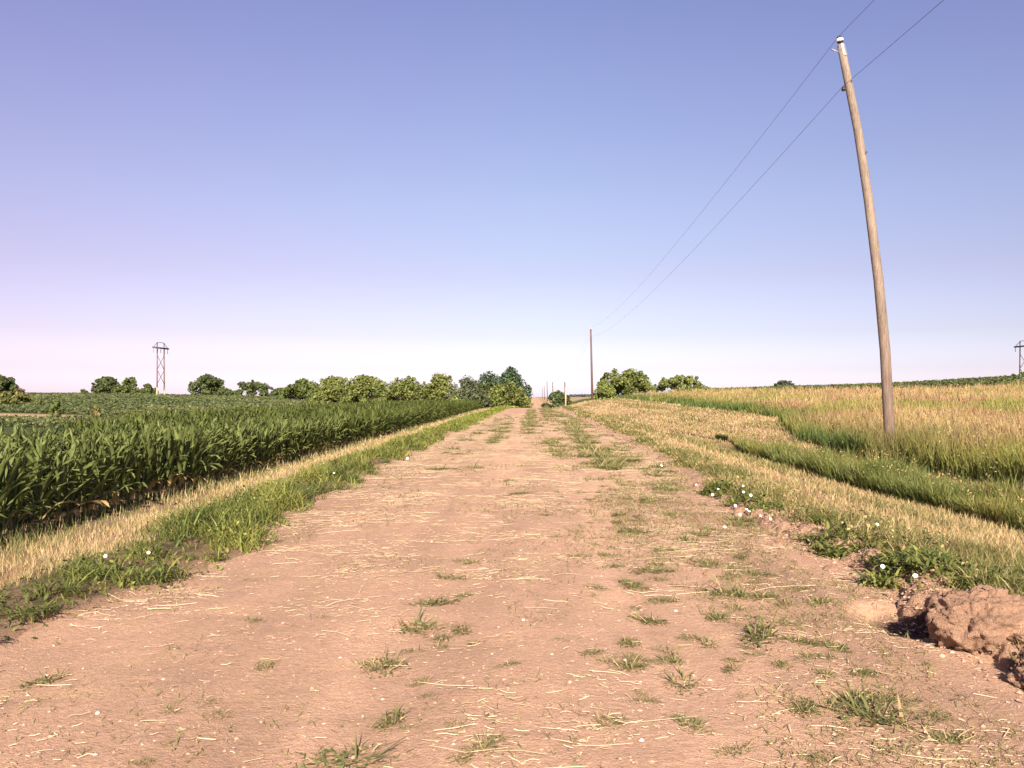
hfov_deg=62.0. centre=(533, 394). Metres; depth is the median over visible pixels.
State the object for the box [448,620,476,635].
grass tuft
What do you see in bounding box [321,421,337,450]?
corn plant
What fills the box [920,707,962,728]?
grass tuft
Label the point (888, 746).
grass tuft
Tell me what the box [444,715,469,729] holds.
grass tuft
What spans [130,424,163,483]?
corn plant
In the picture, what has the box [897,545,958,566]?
weed plant
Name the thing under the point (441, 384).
tree
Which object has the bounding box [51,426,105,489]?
corn plant
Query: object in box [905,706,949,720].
grass tuft
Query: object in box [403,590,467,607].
grass tuft
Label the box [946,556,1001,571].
weed plant
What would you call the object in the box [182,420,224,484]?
corn plant
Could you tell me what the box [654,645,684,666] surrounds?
grass tuft
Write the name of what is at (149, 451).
corn plant
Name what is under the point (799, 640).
grass tuft
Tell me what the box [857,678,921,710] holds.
grass tuft
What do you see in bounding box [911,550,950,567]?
weed plant
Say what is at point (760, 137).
power line
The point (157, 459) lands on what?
corn plant
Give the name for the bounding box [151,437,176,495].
corn plant
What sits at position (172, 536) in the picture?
weed plant
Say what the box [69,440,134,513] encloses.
corn plant
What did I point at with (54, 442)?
corn plant
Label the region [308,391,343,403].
bush
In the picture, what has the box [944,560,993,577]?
weed plant
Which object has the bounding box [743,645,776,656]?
grass tuft
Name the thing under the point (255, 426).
corn plant
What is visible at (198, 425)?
corn plant
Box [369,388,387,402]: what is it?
bush
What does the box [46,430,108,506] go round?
corn plant
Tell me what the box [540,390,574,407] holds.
bush
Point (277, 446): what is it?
corn plant
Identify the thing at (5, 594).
weed plant
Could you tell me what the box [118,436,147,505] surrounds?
corn plant
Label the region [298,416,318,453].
corn plant
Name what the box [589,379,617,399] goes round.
tree
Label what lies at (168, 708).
grass tuft
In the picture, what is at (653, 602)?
grass tuft
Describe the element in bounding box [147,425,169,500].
corn plant
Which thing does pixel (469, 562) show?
grass tuft
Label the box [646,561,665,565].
grass tuft
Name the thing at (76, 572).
weed plant
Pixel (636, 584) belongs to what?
grass tuft
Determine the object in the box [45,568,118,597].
weed plant
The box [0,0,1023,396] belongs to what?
sky
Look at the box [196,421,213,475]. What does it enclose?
corn plant
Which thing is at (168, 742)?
grass tuft
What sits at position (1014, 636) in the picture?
earth clod
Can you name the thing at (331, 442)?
corn plant
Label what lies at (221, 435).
corn plant
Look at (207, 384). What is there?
tree
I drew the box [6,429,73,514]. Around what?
corn plant
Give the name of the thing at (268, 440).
corn plant
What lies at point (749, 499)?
weed plant
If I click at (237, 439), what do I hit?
corn plant
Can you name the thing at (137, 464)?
corn plant
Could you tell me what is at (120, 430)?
corn plant
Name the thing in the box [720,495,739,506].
weed plant
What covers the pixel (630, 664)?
grass tuft
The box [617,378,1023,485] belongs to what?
hill grass
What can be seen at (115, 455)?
corn plant
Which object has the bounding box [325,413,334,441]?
corn plant
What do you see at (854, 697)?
grass tuft
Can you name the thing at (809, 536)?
weed plant
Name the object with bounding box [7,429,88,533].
corn plant
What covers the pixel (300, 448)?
corn plant
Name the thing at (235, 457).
corn plant
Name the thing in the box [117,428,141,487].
corn plant
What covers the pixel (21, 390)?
shrub
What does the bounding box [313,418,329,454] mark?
corn plant
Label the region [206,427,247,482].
corn plant
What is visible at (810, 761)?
grass tuft
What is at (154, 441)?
corn plant
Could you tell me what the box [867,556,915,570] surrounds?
weed plant
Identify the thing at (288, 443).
corn plant
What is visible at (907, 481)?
ditch grass
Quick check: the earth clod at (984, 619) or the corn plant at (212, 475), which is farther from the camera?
the corn plant at (212, 475)
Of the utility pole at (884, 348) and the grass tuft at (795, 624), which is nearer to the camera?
the grass tuft at (795, 624)
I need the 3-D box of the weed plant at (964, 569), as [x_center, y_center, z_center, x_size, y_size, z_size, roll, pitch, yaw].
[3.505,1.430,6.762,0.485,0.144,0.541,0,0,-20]
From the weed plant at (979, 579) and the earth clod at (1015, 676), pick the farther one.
the weed plant at (979, 579)
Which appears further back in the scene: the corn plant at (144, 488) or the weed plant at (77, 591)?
the corn plant at (144, 488)
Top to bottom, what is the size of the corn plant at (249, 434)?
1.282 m
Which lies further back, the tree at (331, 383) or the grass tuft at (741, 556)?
the tree at (331, 383)
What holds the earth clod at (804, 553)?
on the dirt road
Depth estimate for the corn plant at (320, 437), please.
24.49 m
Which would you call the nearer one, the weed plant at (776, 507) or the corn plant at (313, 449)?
the weed plant at (776, 507)
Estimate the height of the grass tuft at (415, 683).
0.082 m
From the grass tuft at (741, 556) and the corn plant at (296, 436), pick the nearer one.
the grass tuft at (741, 556)
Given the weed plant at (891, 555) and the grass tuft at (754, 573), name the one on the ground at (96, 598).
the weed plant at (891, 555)
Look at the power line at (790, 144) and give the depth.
22.73 m
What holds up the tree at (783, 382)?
on the ground at (96, 598)
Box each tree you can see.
[0,374,18,391]
[91,376,121,392]
[121,377,139,391]
[137,383,158,393]
[187,373,228,395]
[226,379,273,396]
[278,378,319,399]
[309,375,348,402]
[337,374,387,403]
[372,375,440,401]
[421,372,460,400]
[450,375,485,408]
[476,371,498,389]
[492,366,532,405]
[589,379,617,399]
[596,368,654,395]
[651,374,709,391]
[774,380,793,385]
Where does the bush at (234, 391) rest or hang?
on the ground at (96, 598)
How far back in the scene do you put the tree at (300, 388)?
187.50 m
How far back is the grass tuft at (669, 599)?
6.61 m
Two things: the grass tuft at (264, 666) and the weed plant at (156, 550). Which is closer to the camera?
the grass tuft at (264, 666)
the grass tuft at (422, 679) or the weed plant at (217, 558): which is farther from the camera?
the weed plant at (217, 558)
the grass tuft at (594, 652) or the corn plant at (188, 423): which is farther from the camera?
the corn plant at (188, 423)
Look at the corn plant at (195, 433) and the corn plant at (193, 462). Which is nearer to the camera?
the corn plant at (193, 462)
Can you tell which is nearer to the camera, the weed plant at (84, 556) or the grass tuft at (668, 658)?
the grass tuft at (668, 658)
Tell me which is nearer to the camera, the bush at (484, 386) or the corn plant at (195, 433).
the corn plant at (195, 433)
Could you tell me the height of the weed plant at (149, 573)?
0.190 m
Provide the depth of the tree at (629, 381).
160.48 m
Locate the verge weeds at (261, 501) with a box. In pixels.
[0,405,520,641]
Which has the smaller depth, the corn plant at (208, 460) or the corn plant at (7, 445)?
the corn plant at (7, 445)
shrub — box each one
[13,388,25,392]
[48,399,61,417]
[88,405,101,418]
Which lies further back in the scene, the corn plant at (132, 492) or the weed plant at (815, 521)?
the corn plant at (132, 492)
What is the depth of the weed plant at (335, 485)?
14.06 m
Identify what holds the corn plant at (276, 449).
on the ground at (96, 598)
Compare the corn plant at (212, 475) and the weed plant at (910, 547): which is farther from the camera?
the corn plant at (212, 475)
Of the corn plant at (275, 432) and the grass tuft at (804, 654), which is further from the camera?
the corn plant at (275, 432)
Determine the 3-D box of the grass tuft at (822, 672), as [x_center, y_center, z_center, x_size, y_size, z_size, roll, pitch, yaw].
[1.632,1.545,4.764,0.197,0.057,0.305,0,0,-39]
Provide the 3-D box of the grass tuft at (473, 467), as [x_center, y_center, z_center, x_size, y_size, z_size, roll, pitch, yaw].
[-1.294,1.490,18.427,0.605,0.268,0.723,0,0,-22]
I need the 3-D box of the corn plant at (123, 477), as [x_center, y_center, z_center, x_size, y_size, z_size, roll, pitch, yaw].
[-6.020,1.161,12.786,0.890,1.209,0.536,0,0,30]
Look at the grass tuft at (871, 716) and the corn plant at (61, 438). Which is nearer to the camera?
the grass tuft at (871, 716)
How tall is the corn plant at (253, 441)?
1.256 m
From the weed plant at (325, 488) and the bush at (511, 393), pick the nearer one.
the weed plant at (325, 488)
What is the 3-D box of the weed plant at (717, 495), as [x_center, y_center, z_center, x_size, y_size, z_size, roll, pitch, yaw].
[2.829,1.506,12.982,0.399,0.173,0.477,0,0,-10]
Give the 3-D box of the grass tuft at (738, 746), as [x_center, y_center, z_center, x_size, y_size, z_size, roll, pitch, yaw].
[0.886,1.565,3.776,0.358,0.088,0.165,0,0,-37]
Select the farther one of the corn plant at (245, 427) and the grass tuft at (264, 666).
the corn plant at (245, 427)
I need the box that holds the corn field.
[0,399,481,518]
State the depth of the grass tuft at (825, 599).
6.46 m
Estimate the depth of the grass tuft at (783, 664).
4.94 m
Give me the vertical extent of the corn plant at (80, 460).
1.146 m
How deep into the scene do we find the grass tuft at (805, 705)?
4.27 m
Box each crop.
[0,392,367,427]
[670,374,1023,391]
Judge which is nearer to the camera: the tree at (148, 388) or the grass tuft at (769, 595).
the grass tuft at (769, 595)
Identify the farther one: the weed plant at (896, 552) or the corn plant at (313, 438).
the corn plant at (313, 438)
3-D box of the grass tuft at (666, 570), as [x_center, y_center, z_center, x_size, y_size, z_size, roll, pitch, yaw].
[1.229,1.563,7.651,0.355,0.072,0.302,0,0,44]
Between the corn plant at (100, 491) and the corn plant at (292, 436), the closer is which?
the corn plant at (100, 491)
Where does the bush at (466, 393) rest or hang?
on the ground at (96, 598)
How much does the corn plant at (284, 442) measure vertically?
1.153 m
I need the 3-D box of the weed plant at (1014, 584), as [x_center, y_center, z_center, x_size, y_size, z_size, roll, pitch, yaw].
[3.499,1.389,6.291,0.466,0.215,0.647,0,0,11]
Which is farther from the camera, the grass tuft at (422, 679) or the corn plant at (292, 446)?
the corn plant at (292, 446)
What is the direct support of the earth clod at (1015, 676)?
on the ground at (96, 598)
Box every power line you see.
[552,0,873,381]
[552,2,940,385]
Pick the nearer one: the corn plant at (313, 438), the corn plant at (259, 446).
the corn plant at (259, 446)
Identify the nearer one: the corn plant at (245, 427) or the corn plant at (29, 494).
the corn plant at (29, 494)
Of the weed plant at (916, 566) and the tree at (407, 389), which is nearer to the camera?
the weed plant at (916, 566)
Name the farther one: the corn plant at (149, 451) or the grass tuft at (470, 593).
the corn plant at (149, 451)
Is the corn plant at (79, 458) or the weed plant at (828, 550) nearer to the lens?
the weed plant at (828, 550)
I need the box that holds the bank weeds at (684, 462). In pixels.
[559,405,1023,660]
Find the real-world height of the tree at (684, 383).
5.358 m
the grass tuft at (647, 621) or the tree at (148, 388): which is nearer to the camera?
the grass tuft at (647, 621)
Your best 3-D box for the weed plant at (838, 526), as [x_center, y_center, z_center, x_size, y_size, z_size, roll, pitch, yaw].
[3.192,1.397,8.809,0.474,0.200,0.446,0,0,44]
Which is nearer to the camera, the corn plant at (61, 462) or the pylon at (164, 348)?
the corn plant at (61, 462)
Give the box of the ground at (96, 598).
[0,388,1023,670]
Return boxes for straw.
[0,414,1023,767]
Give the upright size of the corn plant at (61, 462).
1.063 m
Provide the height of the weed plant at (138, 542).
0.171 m
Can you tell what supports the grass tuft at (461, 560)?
on the dirt road
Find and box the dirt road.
[0,398,1023,767]
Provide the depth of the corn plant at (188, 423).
18.61 m
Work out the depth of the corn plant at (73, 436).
14.25 m
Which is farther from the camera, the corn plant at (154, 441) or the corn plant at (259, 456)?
the corn plant at (259, 456)
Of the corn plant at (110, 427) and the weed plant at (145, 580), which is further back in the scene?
the corn plant at (110, 427)
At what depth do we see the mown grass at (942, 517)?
14.59 m
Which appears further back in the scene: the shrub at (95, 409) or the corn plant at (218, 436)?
the shrub at (95, 409)
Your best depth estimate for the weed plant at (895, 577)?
7.01 m
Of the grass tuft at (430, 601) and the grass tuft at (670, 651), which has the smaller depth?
the grass tuft at (670, 651)
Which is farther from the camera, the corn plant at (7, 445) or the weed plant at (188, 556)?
the corn plant at (7, 445)
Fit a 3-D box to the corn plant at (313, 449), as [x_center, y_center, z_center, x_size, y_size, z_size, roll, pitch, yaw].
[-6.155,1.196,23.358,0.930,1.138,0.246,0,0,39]
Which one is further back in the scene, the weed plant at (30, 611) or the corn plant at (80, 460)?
the corn plant at (80, 460)
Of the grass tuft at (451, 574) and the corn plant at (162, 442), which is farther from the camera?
the corn plant at (162, 442)
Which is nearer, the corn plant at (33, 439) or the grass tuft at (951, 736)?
the grass tuft at (951, 736)
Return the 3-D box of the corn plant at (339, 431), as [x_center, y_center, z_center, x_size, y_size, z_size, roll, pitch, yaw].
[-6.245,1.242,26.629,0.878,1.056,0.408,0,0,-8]
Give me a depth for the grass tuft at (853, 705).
4.29 m
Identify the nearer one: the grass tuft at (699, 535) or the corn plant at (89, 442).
the grass tuft at (699, 535)
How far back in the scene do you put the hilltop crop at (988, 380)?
80.68 m
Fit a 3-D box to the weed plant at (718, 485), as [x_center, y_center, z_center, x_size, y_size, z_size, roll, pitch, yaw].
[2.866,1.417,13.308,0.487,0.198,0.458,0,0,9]
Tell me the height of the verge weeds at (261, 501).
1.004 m
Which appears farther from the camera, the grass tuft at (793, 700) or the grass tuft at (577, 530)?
the grass tuft at (577, 530)
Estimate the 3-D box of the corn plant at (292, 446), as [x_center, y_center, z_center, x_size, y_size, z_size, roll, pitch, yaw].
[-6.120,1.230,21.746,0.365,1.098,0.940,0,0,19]
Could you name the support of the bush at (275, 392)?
on the ground at (96, 598)
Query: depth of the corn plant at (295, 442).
21.75 m
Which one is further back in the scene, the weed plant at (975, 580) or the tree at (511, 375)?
the tree at (511, 375)
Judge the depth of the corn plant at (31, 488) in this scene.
11.72 m
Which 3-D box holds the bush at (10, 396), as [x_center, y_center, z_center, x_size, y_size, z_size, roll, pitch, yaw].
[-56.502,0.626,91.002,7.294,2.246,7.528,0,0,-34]
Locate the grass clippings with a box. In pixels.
[1,416,1023,767]
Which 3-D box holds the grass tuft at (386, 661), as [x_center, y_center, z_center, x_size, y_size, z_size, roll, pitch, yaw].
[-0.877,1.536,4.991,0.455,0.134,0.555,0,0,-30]
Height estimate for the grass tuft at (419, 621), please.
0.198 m
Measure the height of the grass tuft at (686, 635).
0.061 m
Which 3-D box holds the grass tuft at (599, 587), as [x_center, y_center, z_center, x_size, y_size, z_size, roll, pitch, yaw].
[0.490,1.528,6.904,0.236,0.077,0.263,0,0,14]
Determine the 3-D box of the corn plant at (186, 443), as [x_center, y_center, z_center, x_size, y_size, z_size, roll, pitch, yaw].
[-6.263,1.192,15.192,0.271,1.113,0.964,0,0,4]
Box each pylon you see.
[152,342,168,394]
[1014,341,1023,374]
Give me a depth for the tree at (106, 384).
260.44 m
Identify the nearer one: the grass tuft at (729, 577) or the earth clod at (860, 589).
the earth clod at (860, 589)
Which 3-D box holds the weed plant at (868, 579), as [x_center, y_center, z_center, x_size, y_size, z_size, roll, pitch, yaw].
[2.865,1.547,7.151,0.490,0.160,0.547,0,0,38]
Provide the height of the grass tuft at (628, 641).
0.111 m
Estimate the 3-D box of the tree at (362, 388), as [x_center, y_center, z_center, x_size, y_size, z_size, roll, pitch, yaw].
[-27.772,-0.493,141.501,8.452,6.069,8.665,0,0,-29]
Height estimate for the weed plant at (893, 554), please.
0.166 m
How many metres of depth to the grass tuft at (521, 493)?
13.45 m
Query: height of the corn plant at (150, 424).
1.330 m
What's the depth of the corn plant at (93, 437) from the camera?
13.39 m
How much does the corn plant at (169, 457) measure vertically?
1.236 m
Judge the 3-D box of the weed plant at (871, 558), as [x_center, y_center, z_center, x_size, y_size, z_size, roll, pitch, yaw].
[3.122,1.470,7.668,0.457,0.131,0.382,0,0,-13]
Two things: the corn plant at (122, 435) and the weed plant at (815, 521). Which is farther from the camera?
the corn plant at (122, 435)
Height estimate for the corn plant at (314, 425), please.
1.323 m
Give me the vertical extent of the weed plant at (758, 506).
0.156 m
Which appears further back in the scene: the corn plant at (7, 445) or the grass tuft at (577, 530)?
the corn plant at (7, 445)
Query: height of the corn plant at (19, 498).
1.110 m
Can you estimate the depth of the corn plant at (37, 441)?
13.32 m
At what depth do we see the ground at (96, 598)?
9.08 m
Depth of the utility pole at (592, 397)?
128.87 m
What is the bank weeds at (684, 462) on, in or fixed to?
on the ground at (96, 598)
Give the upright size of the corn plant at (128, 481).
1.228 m
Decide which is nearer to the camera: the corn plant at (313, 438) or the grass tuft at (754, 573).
the grass tuft at (754, 573)
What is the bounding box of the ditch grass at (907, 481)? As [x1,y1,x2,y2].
[713,433,1023,532]
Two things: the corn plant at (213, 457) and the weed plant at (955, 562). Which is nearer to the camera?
the weed plant at (955, 562)
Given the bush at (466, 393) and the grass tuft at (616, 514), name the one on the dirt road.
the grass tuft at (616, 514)
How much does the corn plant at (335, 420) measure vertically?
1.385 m
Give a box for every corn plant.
[0,432,56,523]
[0,438,29,490]
[0,442,34,520]
[0,443,31,507]
[0,447,45,542]
[0,447,48,532]
[0,451,50,537]
[0,461,59,532]
[1,425,63,507]
[1,431,37,483]
[1,436,26,501]
[3,421,20,447]
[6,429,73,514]
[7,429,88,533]
[12,438,78,520]
[12,442,49,520]
[16,436,63,519]
[18,423,25,443]
[21,451,86,527]
[22,452,94,527]
[23,449,72,513]
[25,432,49,459]
[25,435,52,503]
[27,439,79,511]
[29,438,108,524]
[33,425,47,443]
[36,423,72,439]
[42,430,74,466]
[43,441,105,522]
[44,434,56,497]
[45,435,122,517]
[45,443,76,496]
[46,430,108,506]
[49,435,108,505]
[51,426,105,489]
[51,443,74,501]
[57,431,104,520]
[58,427,104,452]
[66,429,141,510]
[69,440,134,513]
[86,429,111,499]
[91,446,118,514]
[92,428,122,489]
[95,418,122,436]
[96,422,136,442]
[97,432,132,489]
[98,432,139,511]
[102,424,136,484]
[102,425,117,451]
[103,432,148,509]
[106,432,127,498]
[115,431,141,507]
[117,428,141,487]
[117,438,150,504]
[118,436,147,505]
[122,425,159,501]
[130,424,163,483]
[131,445,169,502]
[133,432,190,499]
[137,427,166,480]
[147,419,175,487]
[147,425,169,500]
[150,427,189,495]
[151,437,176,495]
[154,425,174,486]
[156,433,182,495]
[160,424,188,485]
[161,414,192,432]
[168,426,192,494]
[173,419,192,493]
[173,420,224,484]
[173,431,198,484]
[174,428,194,492]
[175,422,216,489]
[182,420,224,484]
[182,422,205,459]
[183,418,213,440]
[189,422,232,483]
[190,438,232,482]
[194,427,228,484]
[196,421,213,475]
[200,425,246,478]
[203,420,235,483]
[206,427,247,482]
[209,420,240,470]
[211,437,247,475]
[213,423,226,481]
[219,432,255,474]
[220,417,241,465]
[220,419,265,474]
[223,420,253,472]
[230,434,241,471]
[231,418,267,469]
[235,428,264,472]
[240,424,273,467]
[244,426,257,470]
[245,422,257,460]
[248,415,264,462]
[252,425,264,468]
[252,425,273,466]
[254,416,284,464]
[256,426,267,466]
[259,420,286,463]
[260,425,282,465]
[262,417,290,461]
[262,427,280,465]
[270,427,289,462]
[271,423,294,461]
[275,418,307,460]
[275,422,288,460]
[276,430,295,463]
[277,421,291,463]
[278,424,297,461]
[286,423,304,459]
[289,416,306,455]
[290,417,310,457]
[291,423,300,460]
[293,420,315,456]
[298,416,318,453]
[298,419,317,455]
[303,412,325,445]
[304,419,321,455]
[304,419,328,452]
[306,424,317,453]
[307,417,327,452]
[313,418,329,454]
[315,417,338,452]
[321,420,334,452]
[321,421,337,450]
[323,419,342,447]
[324,420,332,449]
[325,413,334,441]
[327,410,347,443]
[328,409,356,447]
[333,422,347,444]
[339,419,350,444]
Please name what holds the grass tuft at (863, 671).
on the dirt road
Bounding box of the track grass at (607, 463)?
[423,407,760,528]
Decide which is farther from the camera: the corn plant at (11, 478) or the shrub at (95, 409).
the shrub at (95, 409)
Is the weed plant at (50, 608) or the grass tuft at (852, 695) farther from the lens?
the weed plant at (50, 608)
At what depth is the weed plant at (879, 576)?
7.27 m
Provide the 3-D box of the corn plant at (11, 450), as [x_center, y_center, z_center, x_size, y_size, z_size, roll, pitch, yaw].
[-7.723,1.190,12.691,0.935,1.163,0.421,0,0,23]
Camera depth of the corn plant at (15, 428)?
15.13 m
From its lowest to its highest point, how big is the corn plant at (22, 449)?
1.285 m
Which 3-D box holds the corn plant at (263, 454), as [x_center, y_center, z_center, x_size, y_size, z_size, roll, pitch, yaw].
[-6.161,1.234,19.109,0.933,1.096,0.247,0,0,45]
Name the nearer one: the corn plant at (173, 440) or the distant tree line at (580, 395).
the corn plant at (173, 440)
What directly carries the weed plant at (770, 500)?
on the ground at (96, 598)
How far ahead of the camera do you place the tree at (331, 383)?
148.04 m
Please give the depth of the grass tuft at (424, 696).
4.47 m
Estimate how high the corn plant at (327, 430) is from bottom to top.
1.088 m
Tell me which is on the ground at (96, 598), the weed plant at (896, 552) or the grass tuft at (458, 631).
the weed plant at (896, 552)
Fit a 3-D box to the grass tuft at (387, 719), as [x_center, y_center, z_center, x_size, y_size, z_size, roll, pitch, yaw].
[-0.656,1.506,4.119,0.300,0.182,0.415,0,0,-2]
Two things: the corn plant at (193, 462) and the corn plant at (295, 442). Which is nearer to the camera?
the corn plant at (193, 462)
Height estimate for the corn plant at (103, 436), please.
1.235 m
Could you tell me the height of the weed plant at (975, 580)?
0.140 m
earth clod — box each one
[801,551,809,555]
[823,564,835,570]
[854,587,865,593]
[925,584,1023,653]
[1004,657,1023,688]
[1007,633,1023,643]
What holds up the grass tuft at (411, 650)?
on the dirt road
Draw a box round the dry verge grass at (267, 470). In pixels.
[0,407,489,589]
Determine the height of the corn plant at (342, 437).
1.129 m
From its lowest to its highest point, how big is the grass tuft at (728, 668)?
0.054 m
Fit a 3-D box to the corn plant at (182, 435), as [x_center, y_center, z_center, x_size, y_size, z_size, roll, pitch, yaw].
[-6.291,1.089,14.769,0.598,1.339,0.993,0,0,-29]
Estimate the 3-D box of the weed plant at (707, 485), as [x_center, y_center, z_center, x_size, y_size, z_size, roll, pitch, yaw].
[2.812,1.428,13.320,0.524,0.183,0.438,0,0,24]
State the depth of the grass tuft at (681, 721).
4.07 m
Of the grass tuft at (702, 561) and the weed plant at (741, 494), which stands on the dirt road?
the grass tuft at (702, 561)
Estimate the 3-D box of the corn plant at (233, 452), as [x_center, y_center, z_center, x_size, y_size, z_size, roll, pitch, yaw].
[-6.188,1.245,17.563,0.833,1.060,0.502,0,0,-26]
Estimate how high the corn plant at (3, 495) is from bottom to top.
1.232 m
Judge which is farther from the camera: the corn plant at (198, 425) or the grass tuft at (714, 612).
the corn plant at (198, 425)
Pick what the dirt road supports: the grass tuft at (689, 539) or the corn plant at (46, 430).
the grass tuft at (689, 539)
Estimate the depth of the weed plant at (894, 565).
7.23 m
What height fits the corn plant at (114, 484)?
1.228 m
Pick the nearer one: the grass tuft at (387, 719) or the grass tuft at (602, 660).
the grass tuft at (387, 719)
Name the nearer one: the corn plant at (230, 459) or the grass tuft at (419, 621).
the grass tuft at (419, 621)
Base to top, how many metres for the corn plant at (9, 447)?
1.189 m
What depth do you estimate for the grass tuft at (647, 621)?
6.00 m
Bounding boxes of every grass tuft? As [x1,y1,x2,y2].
[11,663,83,691]
[124,752,159,765]
[156,702,184,714]
[156,733,182,747]
[193,687,221,706]
[201,703,239,720]
[237,616,267,623]
[247,657,284,671]
[271,730,417,767]
[350,641,421,681]
[367,700,422,733]
[379,599,455,637]
[396,644,427,652]
[397,722,418,729]
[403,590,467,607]
[403,678,427,687]
[413,673,432,685]
[416,692,436,699]
[426,636,454,652]
[428,628,456,643]
[432,568,462,579]
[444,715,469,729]
[446,723,509,764]
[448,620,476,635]
[449,555,472,562]
[454,588,479,597]
[462,558,481,564]
[464,460,481,468]
[489,655,520,668]
[507,490,531,495]
[563,526,583,533]
[575,642,606,657]
[583,708,631,732]
[587,580,607,589]
[595,649,620,665]
[608,517,623,524]
[608,647,652,671]
[610,509,631,516]
[613,521,649,533]
[613,649,648,661]
[613,658,657,673]
[614,573,658,592]
[615,634,642,648]
[626,609,669,626]
[626,686,661,703]
[628,558,671,573]
[630,492,666,502]
[638,598,670,604]
[641,570,671,582]
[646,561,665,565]
[646,589,688,604]
[646,655,681,666]
[653,564,684,572]
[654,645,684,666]
[655,659,710,696]
[656,509,682,516]
[659,644,693,658]
[665,711,724,736]
[674,531,704,542]
[674,632,699,641]
[681,527,715,536]
[687,631,723,649]
[690,556,723,566]
[700,604,737,621]
[702,569,783,601]
[705,610,731,621]
[711,737,764,758]
[716,569,744,581]
[716,599,753,611]
[718,658,744,673]
[720,656,750,662]
[730,564,771,577]
[732,549,750,560]
[733,601,811,650]
[739,607,765,621]
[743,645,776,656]
[753,589,785,598]
[763,660,795,669]
[772,630,825,646]
[773,656,795,670]
[775,691,811,708]
[778,614,807,627]
[788,693,824,717]
[790,585,816,589]
[793,667,944,738]
[793,734,834,767]
[796,646,820,660]
[804,589,834,605]
[806,664,842,679]
[810,651,837,660]
[817,630,856,653]
[819,684,887,707]
[831,686,862,704]
[842,661,879,678]
[845,696,866,713]
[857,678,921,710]
[859,735,923,761]
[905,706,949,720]
[910,724,993,746]
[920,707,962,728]
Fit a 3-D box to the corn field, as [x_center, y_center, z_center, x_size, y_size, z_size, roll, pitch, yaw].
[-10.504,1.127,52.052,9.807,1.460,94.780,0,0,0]
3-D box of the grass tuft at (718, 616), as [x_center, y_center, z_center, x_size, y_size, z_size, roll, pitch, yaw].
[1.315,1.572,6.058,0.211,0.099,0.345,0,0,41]
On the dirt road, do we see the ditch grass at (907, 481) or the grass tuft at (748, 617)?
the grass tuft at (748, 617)
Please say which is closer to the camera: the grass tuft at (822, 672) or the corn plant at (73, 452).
the grass tuft at (822, 672)
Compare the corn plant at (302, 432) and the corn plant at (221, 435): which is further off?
the corn plant at (302, 432)
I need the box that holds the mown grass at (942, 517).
[554,398,1023,595]
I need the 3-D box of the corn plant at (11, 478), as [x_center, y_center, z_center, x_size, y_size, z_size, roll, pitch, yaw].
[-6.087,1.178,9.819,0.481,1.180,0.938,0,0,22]
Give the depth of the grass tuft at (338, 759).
3.68 m
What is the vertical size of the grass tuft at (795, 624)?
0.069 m
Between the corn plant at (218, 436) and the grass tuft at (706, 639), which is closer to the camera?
the grass tuft at (706, 639)
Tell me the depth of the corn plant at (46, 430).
16.46 m
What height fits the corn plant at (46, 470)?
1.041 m
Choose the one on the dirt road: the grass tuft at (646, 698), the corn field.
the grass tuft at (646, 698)
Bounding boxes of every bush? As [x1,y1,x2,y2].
[0,390,43,404]
[113,384,136,392]
[225,390,243,395]
[263,388,280,396]
[304,386,321,400]
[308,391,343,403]
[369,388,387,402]
[446,387,493,407]
[477,381,533,407]
[477,382,491,406]
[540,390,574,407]
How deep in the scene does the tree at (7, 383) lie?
139.56 m
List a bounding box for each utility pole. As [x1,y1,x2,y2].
[590,328,593,399]
[831,36,894,457]
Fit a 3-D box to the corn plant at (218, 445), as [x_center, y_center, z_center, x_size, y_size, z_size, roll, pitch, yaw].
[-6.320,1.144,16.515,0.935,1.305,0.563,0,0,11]
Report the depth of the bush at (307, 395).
170.82 m
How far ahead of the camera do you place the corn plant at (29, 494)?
11.65 m
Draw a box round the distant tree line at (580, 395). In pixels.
[567,394,629,396]
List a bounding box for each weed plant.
[0,588,18,603]
[0,593,26,621]
[0,597,74,623]
[13,574,84,598]
[29,599,71,616]
[43,558,113,581]
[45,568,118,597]
[60,546,106,565]
[107,537,176,560]
[113,542,161,553]
[114,571,165,588]
[120,534,157,549]
[121,557,180,580]
[144,555,210,582]
[170,530,190,541]
[180,551,202,560]
[201,546,237,562]
[304,478,324,485]
[307,477,336,492]
[326,481,350,489]
[364,468,377,474]
[693,486,709,496]
[701,481,728,491]
[705,478,732,492]
[709,489,730,498]
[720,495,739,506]
[728,492,758,500]
[739,492,772,502]
[749,501,781,513]
[753,498,793,505]
[763,499,788,509]
[789,532,821,545]
[805,531,847,542]
[806,540,859,561]
[808,516,834,525]
[810,541,856,559]
[811,539,859,558]
[820,518,857,536]
[822,525,868,539]
[848,568,900,590]
[849,541,884,551]
[859,551,886,564]
[860,567,913,590]
[865,562,907,579]
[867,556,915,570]
[869,548,921,564]
[872,551,921,573]
[877,550,920,563]
[883,547,919,557]
[888,543,941,554]
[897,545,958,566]
[903,558,947,569]
[906,553,962,576]
[911,544,954,557]
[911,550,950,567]
[938,562,997,576]
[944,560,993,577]
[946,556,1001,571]
[953,574,1001,584]
[956,572,996,588]
[961,573,1017,591]
[962,560,1019,578]
[975,573,1023,593]
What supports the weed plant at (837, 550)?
on the dirt road
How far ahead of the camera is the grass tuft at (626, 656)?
5.09 m
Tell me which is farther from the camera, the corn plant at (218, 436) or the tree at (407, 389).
the tree at (407, 389)
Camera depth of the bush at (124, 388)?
256.65 m
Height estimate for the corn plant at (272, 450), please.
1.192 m
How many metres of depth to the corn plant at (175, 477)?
14.56 m
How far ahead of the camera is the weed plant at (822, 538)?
8.67 m
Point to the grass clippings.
(689, 518)
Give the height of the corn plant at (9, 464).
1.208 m
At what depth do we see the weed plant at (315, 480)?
14.23 m
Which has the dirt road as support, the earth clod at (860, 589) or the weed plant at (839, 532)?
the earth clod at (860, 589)

